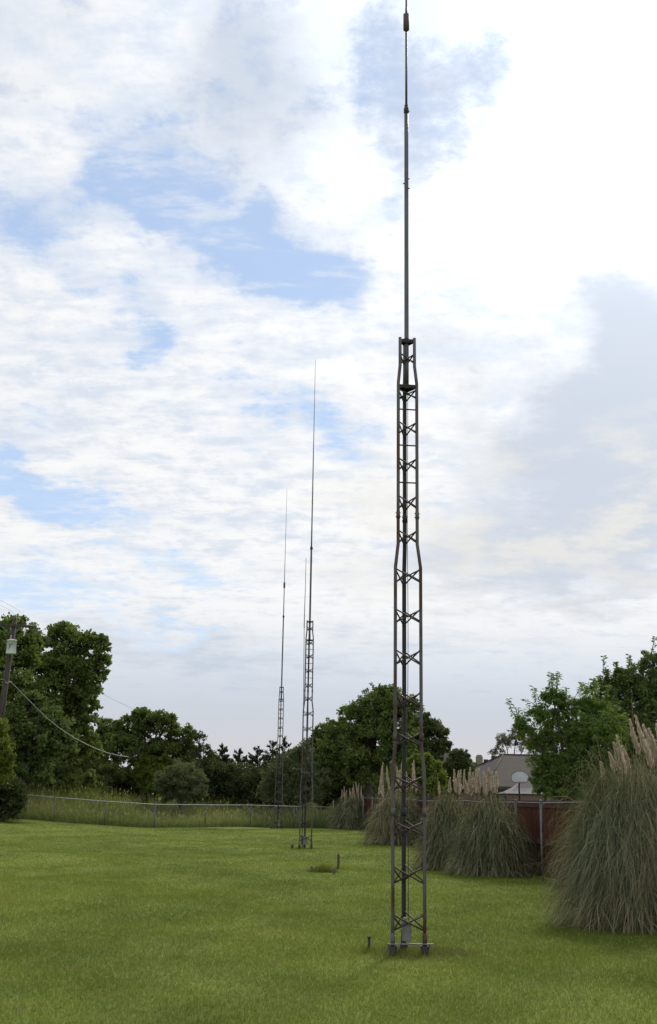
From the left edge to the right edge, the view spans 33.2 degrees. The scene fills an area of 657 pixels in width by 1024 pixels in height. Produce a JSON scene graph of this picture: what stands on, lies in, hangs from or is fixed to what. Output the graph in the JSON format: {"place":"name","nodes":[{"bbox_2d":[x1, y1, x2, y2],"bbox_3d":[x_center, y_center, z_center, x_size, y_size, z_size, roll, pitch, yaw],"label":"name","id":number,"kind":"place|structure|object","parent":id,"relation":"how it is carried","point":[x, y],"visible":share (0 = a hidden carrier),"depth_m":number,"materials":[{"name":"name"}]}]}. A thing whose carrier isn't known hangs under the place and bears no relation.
{"place":"outdoors","nodes":[
{"label":"outdoors","id":0,"kind":"place"},
{"bbox_2d":[0,797,656,1023],"bbox_3d":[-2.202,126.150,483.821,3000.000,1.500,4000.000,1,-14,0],"label":"lawn","id":1,"kind":"structure","parent":0,"point":[374,970],"depth_m":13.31,"materials":[{"name":"green plant"}]},
{"bbox_2d":[0,717,17,783],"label":"young tree","id":2,"kind":"object","parent":1,"relation":"on","point":[7,757],"visible":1,"depth_m":48.59,"materials":[{"name":"green plant"}]},
{"bbox_2d":[0,775,28,821],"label":"thicket bush","id":3,"kind":"object","parent":1,"relation":"on","point":[13,799],"visible":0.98,"depth_m":52.29,"materials":[{"name":"green plant"}]},
{"bbox_2d":[0,614,34,717],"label":"utility pole","id":4,"kind":"object","parent":1,"relation":"on","point":[10,650],"visible":1,"depth_m":51.55,"materials":[{"name":"brown wood"}]},
{"bbox_2d":[0,679,128,757],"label":"service cable","id":5,"kind":"object","parent":4,"relation":"attached to","point":[53,723],"visible":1,"depth_m":53.52,"materials":[{"name":"grey rubber"}]},
{"bbox_2d":[0,611,64,713],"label":"cottonwood tree","id":6,"kind":"object","parent":1,"relation":"on","point":[30,646],"visible":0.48,"depth_m":62.01,"materials":[{"name":"green plant"}]},
{"bbox_2d":[4,689,80,818],"bbox_3d":[-15.366,12.424,56.700,5.106,6.685,3.775,7,-16,-21],"label":"cottonwood tree","id":7,"kind":"object","parent":1,"relation":"on","point":[26,730],"visible":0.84,"depth_m":56.42,"materials":[{"name":"green plant"}]},
{"bbox_2d":[17,761,72,798],"bbox_3d":[-16.823,15.971,63.806,3.856,3.210,3.608,6,-15,-17],"label":"thicket bush","id":8,"kind":"object","parent":1,"relation":"on","point":[37,781],"visible":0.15,"depth_m":63.20,"materials":[{"name":"green plant"}]},
{"bbox_2d":[24,620,112,798],"bbox_3d":[-15.711,12.132,65.035,5.179,11.430,4.476,7,-15,-20],"label":"cottonwood tree","id":9,"kind":"object","parent":1,"relation":"on","point":[59,670],"visible":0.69,"depth_m":64.62,"materials":[{"name":"green plant"}]},
{"bbox_2d":[52,750,105,780],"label":"thicket bush","id":10,"kind":"object","parent":1,"relation":"on","point":[61,763],"visible":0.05,"depth_m":75.05,"materials":[{"name":"green plant"}]},
{"bbox_2d":[70,772,109,799],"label":"thicket bush","id":11,"kind":"object","parent":1,"relation":"on","point":[99,779],"visible":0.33,"depth_m":67.62,"materials":[{"name":"green plant"}]},
{"bbox_2d":[81,761,133,800],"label":"thicket bush","id":12,"kind":"object","parent":1,"relation":"on","point":[118,777],"visible":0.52,"depth_m":73.47,"materials":[{"name":"green plant"}]},
{"bbox_2d":[114,762,153,802],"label":"thicket bush","id":13,"kind":"object","parent":1,"relation":"on","point":[136,789],"visible":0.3,"depth_m":74.07,"materials":[{"name":"green plant"}]},
{"bbox_2d":[91,706,197,802],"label":"oak tree","id":14,"kind":"object","parent":1,"relation":"on","point":[119,736],"visible":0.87,"depth_m":71.92,"materials":[{"name":"green plant"}]},
{"bbox_2d":[129,753,178,803],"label":"leafy shrub","id":15,"kind":"object","parent":1,"relation":"on","point":[146,771],"visible":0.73,"depth_m":70.36,"materials":[{"name":"green plant"}]},
{"bbox_2d":[9,776,335,828],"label":"meadow grass","id":16,"kind":"structure","parent":1,"relation":"on","point":[140,819],"depth_m":62.19,"materials":[{"name":"green plant"}]},
{"bbox_2d":[21,794,336,827],"bbox_3d":[-8.531,16.211,59.332,20.866,1.972,0.958,9,-16,-28],"label":"chain link fence","id":17,"kind":"object","parent":1,"relation":"on","point":[155,804],"visible":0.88,"depth_m":58.90,"materials":[{"name":"metal"}]},
{"bbox_2d":[152,758,209,809],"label":"willow shrub","id":18,"kind":"object","parent":1,"relation":"on","point":[177,782],"visible":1,"depth_m":66.26,"materials":[{"name":"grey plant"}]},
{"bbox_2d":[189,730,216,805],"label":"slender tree","id":19,"kind":"object","parent":1,"relation":"on","point":[210,754],"visible":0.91,"depth_m":70.22,"materials":[{"name":"green plant"}]},
{"bbox_2d":[192,751,239,805],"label":"thicket bush","id":20,"kind":"object","parent":1,"relation":"on","point":[215,784],"visible":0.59,"depth_m":71.08,"materials":[{"name":"green plant"}]},
{"bbox_2d":[206,743,240,809],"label":"cedar tree","id":21,"kind":"object","parent":1,"relation":"on","point":[224,757],"visible":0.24,"depth_m":73.10,"materials":[{"name":"green plant"}]},
{"bbox_2d":[19,758,439,805],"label":"wood","id":22,"kind":"object","parent":1,"relation":"on","point":[375,790],"visible":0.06,"depth_m":89.43,"materials":[{"name":"green plant"}]},
{"bbox_2d":[233,748,255,808],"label":"cedar tree","id":23,"kind":"object","parent":1,"relation":"on","point":[238,757],"visible":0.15,"depth_m":74.53,"materials":[{"name":"green plant"}]},
{"bbox_2d":[218,762,277,808],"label":"thicket bush","id":24,"kind":"object","parent":1,"relation":"on","point":[242,790],"visible":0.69,"depth_m":70.54,"materials":[{"name":"green plant"}]},
{"bbox_2d":[246,746,266,806],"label":"cedar tree","id":25,"kind":"object","parent":1,"relation":"on","point":[254,758],"visible":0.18,"depth_m":76.00,"materials":[{"name":"green plant"}]},
{"bbox_2d":[256,740,290,811],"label":"cedar tree","id":26,"kind":"object","parent":1,"relation":"on","point":[267,757],"visible":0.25,"depth_m":73.06,"materials":[{"name":"green plant"}]},
{"bbox_2d":[273,502,286,828],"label":"antenna tower","id":27,"kind":"structure","parent":1,"relation":"on","point":[279,763],"depth_m":61.86,"materials":[{"name":"metal"}]},
{"bbox_2d":[275,736,299,811],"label":"cedar tree","id":28,"kind":"object","parent":1,"relation":"on","point":[283,751],"visible":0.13,"depth_m":74.75,"materials":[{"name":"green plant"}]},
{"bbox_2d":[250,742,337,813],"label":"willow shrub","id":29,"kind":"object","parent":1,"relation":"on","point":[291,783],"visible":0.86,"depth_m":67.42,"materials":[{"name":"green plant"}]},
{"bbox_2d":[298,360,315,848],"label":"antenna tower","id":30,"kind":"structure","parent":1,"relation":"on","point":[303,840],"depth_m":38.52,"materials":[{"name":"metal"}]},
{"bbox_2d":[301,722,333,810],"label":"maple tree","id":31,"kind":"object","parent":1,"relation":"on","point":[318,733],"visible":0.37,"depth_m":74.24,"materials":[{"name":"green plant"}]},
{"bbox_2d":[306,863,339,872],"bbox_3d":[-0.069,8.569,26.567,1.434,0.235,1.018,10,-17,-31],"label":"weed tuft","id":32,"kind":"object","parent":1,"relation":"on","point":[322,868],"visible":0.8,"depth_m":26.36,"materials":[{"name":"green plant"}]},
{"bbox_2d":[337,854,339,868],"bbox_3d":[0.246,8.768,27.387,0.072,0.526,0.072,1,-14,0],"label":"wooden post","id":33,"kind":"object","parent":1,"relation":"on","point":[338,861],"visible":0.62,"depth_m":27.38,"materials":[{"name":"brown wood"}]},
{"bbox_2d":[314,774,364,811],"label":"thicket bush","id":34,"kind":"object","parent":1,"relation":"on","point":[335,791],"visible":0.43,"depth_m":69.31,"materials":[{"name":"green plant"}]},
{"bbox_2d":[367,936,370,949],"bbox_3d":[0.476,5.110,12.923,0.047,0.251,0.047,1,-14,0],"label":"ground pipe","id":35,"kind":"object","parent":1,"relation":"on","point":[369,940],"visible":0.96,"depth_m":12.93,"materials":[{"name":"metal"}]},
{"bbox_2d":[313,682,425,797],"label":"maple tree","id":36,"kind":"object","parent":1,"relation":"on","point":[348,748],"visible":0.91,"depth_m":67.77,"materials":[{"name":"green plant"}]},
{"bbox_2d":[387,0,433,955],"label":"antenna tower","id":37,"kind":"structure","parent":1,"relation":"on","point":[405,387],"depth_m":13.68,"materials":[{"name":"metal"}]},
{"bbox_2d":[396,751,448,798],"bbox_3d":[4.951,14.821,58.192,2.875,4.314,2.160,-6,-16,25],"label":"young tree","id":38,"kind":"object","parent":1,"relation":"on","point":[432,764],"visible":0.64,"depth_m":58.06,"materials":[{"name":"green plant"}]},
{"bbox_2d":[401,712,453,799],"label":"oak tree","id":39,"kind":"object","parent":1,"relation":"on","point":[437,745],"visible":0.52,"depth_m":75.06,"materials":[{"name":"green plant"}]},
{"bbox_2d":[376,747,482,797],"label":"house","id":40,"kind":"structure","parent":1,"relation":"on","point":[479,759],"depth_m":103.24,"materials":[{"name":"brown brick"}]},
{"bbox_2d":[406,767,476,870],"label":"pampas grass","id":41,"kind":"object","parent":1,"relation":"on","point":[437,828],"depth_m":28.93,"materials":[{"name":"green plant"}]},
{"bbox_2d":[442,748,477,798],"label":"oak tree","id":42,"kind":"object","parent":1,"relation":"on","point":[460,759],"visible":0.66,"depth_m":70.64,"materials":[{"name":"green plant"}]},
{"bbox_2d":[360,798,589,885],"bbox_3d":[4.584,9.719,33.695,0.235,1.787,64.350,2,-15,-4],"label":"wooden fence","id":43,"kind":"object","parent":1,"relation":"on","point":[530,815],"visible":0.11,"depth_m":26.68,"materials":[{"name":"brown wood"}]},
{"bbox_2d":[363,796,586,880],"bbox_3d":[3.877,10.467,36.386,0.075,2.038,55.842,2,-15,-4],"label":"pipe fence","id":44,"kind":"object","parent":1,"relation":"on","point":[541,826],"visible":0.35,"depth_m":25.17,"materials":[{"name":"metal"}]},
{"bbox_2d":[487,727,530,756],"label":"mesquite tree","id":45,"kind":"object","parent":1,"relation":"on","point":[503,741],"visible":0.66,"depth_m":95.81,"materials":[{"name":"green plant"}]},
{"bbox_2d":[511,771,528,799],"bbox_3d":[10.855,16.416,62.369,0.870,3.407,0.818,-7,-16,28],"label":"basketball hoop","id":46,"kind":"object","parent":1,"relation":"on","point":[518,777],"visible":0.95,"depth_m":62.75,"materials":[{"name":"paint"}]},
{"bbox_2d":[497,781,554,800],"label":"garden canopy","id":47,"kind":"object","parent":1,"relation":"on","point":[526,788],"visible":0.39,"depth_m":65.10,"materials":[{"name":"grey fabric"}]},
{"bbox_2d":[506,671,630,800],"bbox_3d":[6.390,6.816,28.826,3.227,5.175,2.031,-6,-16,24],"label":"peach tree","id":48,"kind":"object","parent":1,"relation":"on","point":[551,762],"visible":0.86,"depth_m":28.73,"materials":[{"name":"green plant"}]},
{"bbox_2d":[583,636,656,785],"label":"ash tree","id":49,"kind":"object","parent":1,"relation":"on","point":[642,694],"visible":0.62,"depth_m":32.40,"materials":[{"name":"green plant"}]},
{"bbox_2d":[0,0,656,771],"label":"sky","id":50,"kind":"structure","parent":0,"point":[202,201],"materials":[{"name":"white"}]},
{"bbox_2d":[321,784,368,829],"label":"pampas grass","id":51,"kind":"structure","parent":0,"point":[346,815],"depth_m":61.81,"materials":[{"name":"green plant"}]},
{"bbox_2d":[354,760,440,844],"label":"pampas grass","id":52,"kind":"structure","parent":0,"point":[380,825],"depth_m":43.32,"materials":[{"name":"green plant"}]},
{"bbox_2d":[437,768,541,877],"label":"pampas grass","id":53,"kind":"object","parent":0,"point":[491,840],"depth_m":26.49,"materials":[{"name":"green plant"}]},
{"bbox_2d":[436,754,656,801],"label":"house","id":54,"kind":"structure","parent":0,"point":[505,767],"depth_m":79.81,"materials":[{"name":"grey brick"}]},
{"bbox_2d":[516,698,656,934],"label":"pampas grass","id":55,"kind":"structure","parent":0,"point":[612,856],"depth_m":15.73,"materials":[{"name":"green plant"}]}
]}

